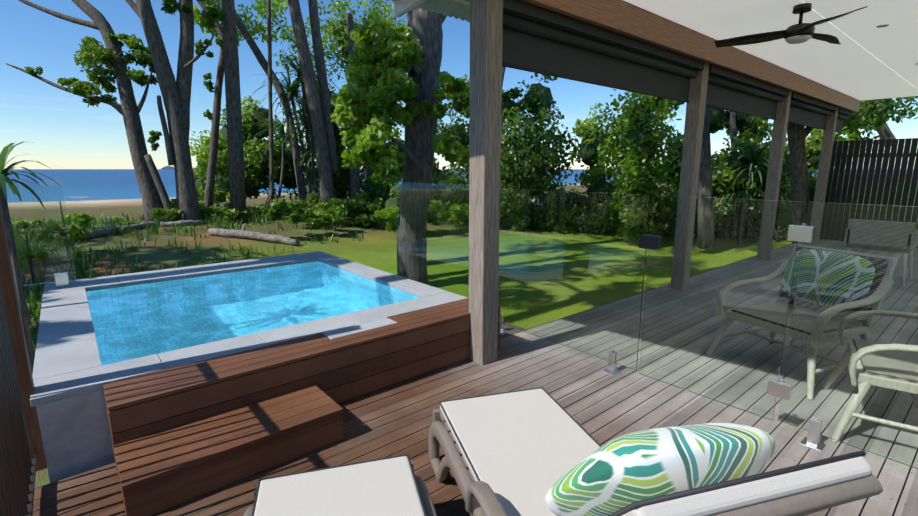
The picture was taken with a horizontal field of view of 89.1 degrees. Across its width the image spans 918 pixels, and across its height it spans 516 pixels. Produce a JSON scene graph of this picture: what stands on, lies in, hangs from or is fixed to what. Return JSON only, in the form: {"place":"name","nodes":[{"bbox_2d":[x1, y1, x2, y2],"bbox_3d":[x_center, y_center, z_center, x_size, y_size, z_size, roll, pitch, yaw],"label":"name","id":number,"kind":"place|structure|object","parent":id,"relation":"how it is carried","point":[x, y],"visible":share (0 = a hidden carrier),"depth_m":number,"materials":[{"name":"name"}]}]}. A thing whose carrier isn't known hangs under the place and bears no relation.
{"place":"outdoors","nodes":[
{"label":"outdoors","id":0,"kind":"place"},
{"bbox_2d":[0,0,917,168],"label":"sky","id":1,"kind":"structure","parent":0,"point":[65,133],"materials":[{"name":"blue"}]},
{"bbox_2d":[8,169,913,200],"bbox_3d":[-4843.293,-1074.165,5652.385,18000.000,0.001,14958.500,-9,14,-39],"label":"sea water","id":2,"kind":"structure","parent":0,"point":[104,184],"depth_m":166.81,"materials":[{"name":"blue liquid"}]},
{"bbox_2d":[161,166,173,169],"bbox_3d":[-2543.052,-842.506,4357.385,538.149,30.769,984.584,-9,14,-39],"label":"islands","id":3,"kind":"object","parent":2,"relation":"in","point":[168,168],"visible":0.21,"depth_m":3883.16,"materials":[{"name":"blue"}]},
{"bbox_2d":[23,173,917,487],"bbox_3d":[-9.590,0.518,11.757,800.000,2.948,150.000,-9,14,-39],"label":"terrain","id":4,"kind":"structure","parent":0,"point":[375,247],"depth_m":10.14,"materials":[{"name":"green plant"}]},
{"bbox_2d":[0,142,96,374],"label":"plant","id":5,"kind":"object","parent":4,"relation":"on","point":[76,233],"depth_m":3.71,"materials":[{"name":"green plant"}]},
{"bbox_2d":[83,213,299,245],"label":"fallen logs","id":6,"kind":"object","parent":4,"relation":"on","point":[242,233],"visible":0.85,"depth_m":10.43,"materials":[{"name":"grey wood"}]},
{"bbox_2d":[23,204,363,351],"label":"grass tufts","id":7,"kind":"object","parent":4,"relation":"on","point":[77,263],"visible":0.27,"depth_m":9.95,"materials":[{"name":"green plant"}]},
{"bbox_2d":[36,261,419,482],"bbox_3d":[-2.012,0.986,4.500,2.840,1.310,3.100,-9,14,-39],"label":"pool shell","id":8,"kind":"object","parent":4,"relation":"in","point":[76,435],"visible":0.17,"depth_m":2.45},
{"bbox_2d":[30,251,468,406],"bbox_3d":[-1.964,0.331,4.317,2.880,0.044,3.290,-9,14,-39],"label":"pool coping","id":9,"kind":"object","parent":8,"relation":"on","point":[67,362],"visible":0.9,"depth_m":3.34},
{"bbox_2d":[87,263,415,364],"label":"pool water","id":10,"kind":"structure","parent":8,"relation":"in","point":[135,322],"depth_m":4.11,"materials":[{"name":"blue liquid"}]},
{"bbox_2d":[220,0,246,219],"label":"shade tree","id":11,"kind":"object","parent":4,"relation":"on","point":[234,128],"visible":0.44,"depth_m":12.03,"materials":[{"name":"brown plant"}]},
{"bbox_2d":[5,0,468,224],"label":"tree","id":12,"kind":"object","parent":4,"relation":"on","point":[421,128],"depth_m":11.20,"materials":[{"name":"green plant"}]},
{"bbox_2d":[32,242,917,515],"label":"timber deck","id":13,"kind":"structure","parent":4,"relation":"on","point":[593,399],"depth_m":2.83,"materials":[{"name":"brown wood"}]},
{"bbox_2d":[0,284,36,515],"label":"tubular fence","id":14,"kind":"object","parent":13,"relation":"on","point":[18,461],"visible":1,"depth_m":1.99,"materials":[{"name":"brown metal"}]},
{"bbox_2d":[0,202,46,471],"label":"timber post","id":15,"kind":"object","parent":13,"relation":"on","point":[15,324],"visible":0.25,"depth_m":2.30,"materials":[{"name":"brown wood"}]},
{"bbox_2d":[103,299,500,515],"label":"wooden pool steps","id":16,"kind":"structure","parent":13,"relation":"on","point":[183,433],"depth_m":2.55,"materials":[{"name":"brown wood"}]},
{"bbox_2d":[243,460,436,515],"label":"sun lounger","id":17,"kind":"object","parent":13,"relation":"on","point":[427,501],"visible":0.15,"depth_m":1.72,"materials":[{"name":"plastic"}]},
{"bbox_2d":[254,456,423,515],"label":"lounger cushion","id":18,"kind":"object","parent":17,"relation":"on","point":[385,487],"visible":0.96,"depth_m":1.70,"materials":[{"name":"fabric"}]},
{"bbox_2d":[252,454,426,515],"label":"cushion piping","id":19,"kind":"object","parent":18,"relation":"on","point":[414,478],"visible":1,"depth_m":1.80,"materials":[{"name":"grey fabric"}]},
{"bbox_2d":[54,223,825,451],"bbox_3d":[0.642,0.456,3.445,2.573,1.605,8.982,-19,21,-59],"label":"glass fence hardware","id":20,"kind":"object","parent":13,"relation":"on","point":[802,232],"visible":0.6,"depth_m":2.67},
{"bbox_2d":[5,179,917,468],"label":"glass fence panels","id":21,"kind":"object","parent":20,"relation":"attached to","point":[719,279],"visible":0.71,"depth_m":2.94,"materials":[{"name":"clear glass"}]},
{"bbox_2d":[469,0,838,365],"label":"verandah posts","id":22,"kind":"object","parent":13,"relation":"on","point":[486,26],"visible":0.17,"depth_m":3.55,"materials":[{"name":"grey wood"}]},
{"bbox_2d":[522,0,859,112],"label":"verandah beams","id":23,"kind":"structure","parent":22,"relation":"on","point":[623,18],"depth_m":4.84,"materials":[{"name":"brown wood"}]},
{"bbox_2d":[387,0,852,97],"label":"corrugated roof","id":24,"kind":"structure","parent":23,"relation":"on","point":[454,9],"depth_m":4.21,"materials":[{"name":"silver metal"}]},
{"bbox_2d":[394,0,469,17],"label":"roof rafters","id":25,"kind":"object","parent":24,"relation":"on","point":[402,7],"visible":0.02,"depth_m":3.88,"materials":[{"name":"white paint"}]},
{"bbox_2d":[502,0,852,132],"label":"rolled blinds","id":26,"kind":"object","parent":23,"relation":"attached to","point":[540,40],"visible":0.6,"depth_m":4.52,"materials":[{"name":"grey fabric"}]},
{"bbox_2d":[428,408,882,515],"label":"sun lounger","id":27,"kind":"object","parent":13,"relation":"on","point":[480,498],"visible":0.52,"depth_m":1.43,"materials":[{"name":"plastic"}]},
{"bbox_2d":[440,388,871,515],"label":"lounger cushion","id":28,"kind":"object","parent":27,"relation":"on","point":[526,450],"visible":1,"depth_m":1.87,"materials":[{"name":"fabric"}]},
{"bbox_2d":[439,387,865,515],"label":"cushion piping","id":29,"kind":"object","parent":28,"relation":"on","point":[680,494],"visible":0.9,"depth_m":0.92,"materials":[{"name":"grey fabric"}]},
{"bbox_2d":[545,423,775,515],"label":"throw pillow","id":30,"kind":"object","parent":28,"relation":"on","point":[614,475],"visible":0.75,"depth_m":1.02,"materials":[{"name":"green fabric"}]},
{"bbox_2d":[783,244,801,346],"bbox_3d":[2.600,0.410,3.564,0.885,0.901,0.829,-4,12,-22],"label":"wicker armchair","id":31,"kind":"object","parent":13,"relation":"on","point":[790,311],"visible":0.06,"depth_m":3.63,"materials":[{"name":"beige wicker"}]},
{"bbox_2d":[790,250,801,297],"bbox_3d":[2.832,0.155,3.611,0.160,0.420,0.600,15,4,-24],"label":"wicker armchair cushion","id":32,"kind":"object","parent":31,"relation":"on","point":[795,273],"visible":0.06,"depth_m":3.75,"materials":[{"name":"green fabric"}]},
{"bbox_2d":[825,138,917,205],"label":"slatted screen","id":33,"kind":"object","parent":13,"relation":"on","point":[886,154],"visible":0.65,"depth_m":9.47,"materials":[{"name":"brown wood"}]},
{"bbox_2d":[66,0,917,234],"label":"trees","id":34,"kind":"object","parent":4,"relation":"on","point":[340,209],"visible":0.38,"depth_m":13.05,"materials":[{"name":"green plant"}]},
{"bbox_2d":[249,0,790,214],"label":"tree","id":35,"kind":"object","parent":4,"relation":"on","point":[293,90],"depth_m":13.55,"materials":[{"name":"green plant"}]},
{"bbox_2d":[195,20,893,217],"bbox_3d":[1.914,-4.180,13.882,22.558,7.110,6.585,2,11,9],"label":"shrub","id":36,"kind":"object","parent":4,"relation":"on","point":[601,185],"visible":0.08,"depth_m":13.74,"materials":[{"name":"green plant"}]},
{"bbox_2d":[501,66,895,224],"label":"tree trunks","id":37,"kind":"object","parent":4,"relation":"on","point":[797,135],"visible":0.23,"depth_m":10.01,"materials":[{"name":"brown plant"}]},
{"bbox_2d":[623,0,917,100],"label":"ceiling","id":38,"kind":"structure","parent":0,"point":[866,59],"depth_m":5.09,"materials":[{"name":"white paint"}]},
{"bbox_2d":[714,3,867,47],"bbox_3d":[3.132,-2.134,4.321,1.150,0.315,1.185,-9,14,-39],"label":"ceiling fan","id":39,"kind":"object","parent":38,"relation":"attached to","point":[800,32],"visible":1,"depth_m":4.25,"materials":[{"name":"brown metal"}]},
{"bbox_2d":[876,24,917,64],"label":"ceiling downlights","id":40,"kind":"object","parent":38,"relation":"in","point":[884,25],"visible":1,"depth_m":4.79,"materials":[{"name":"white paint"}]}
]}

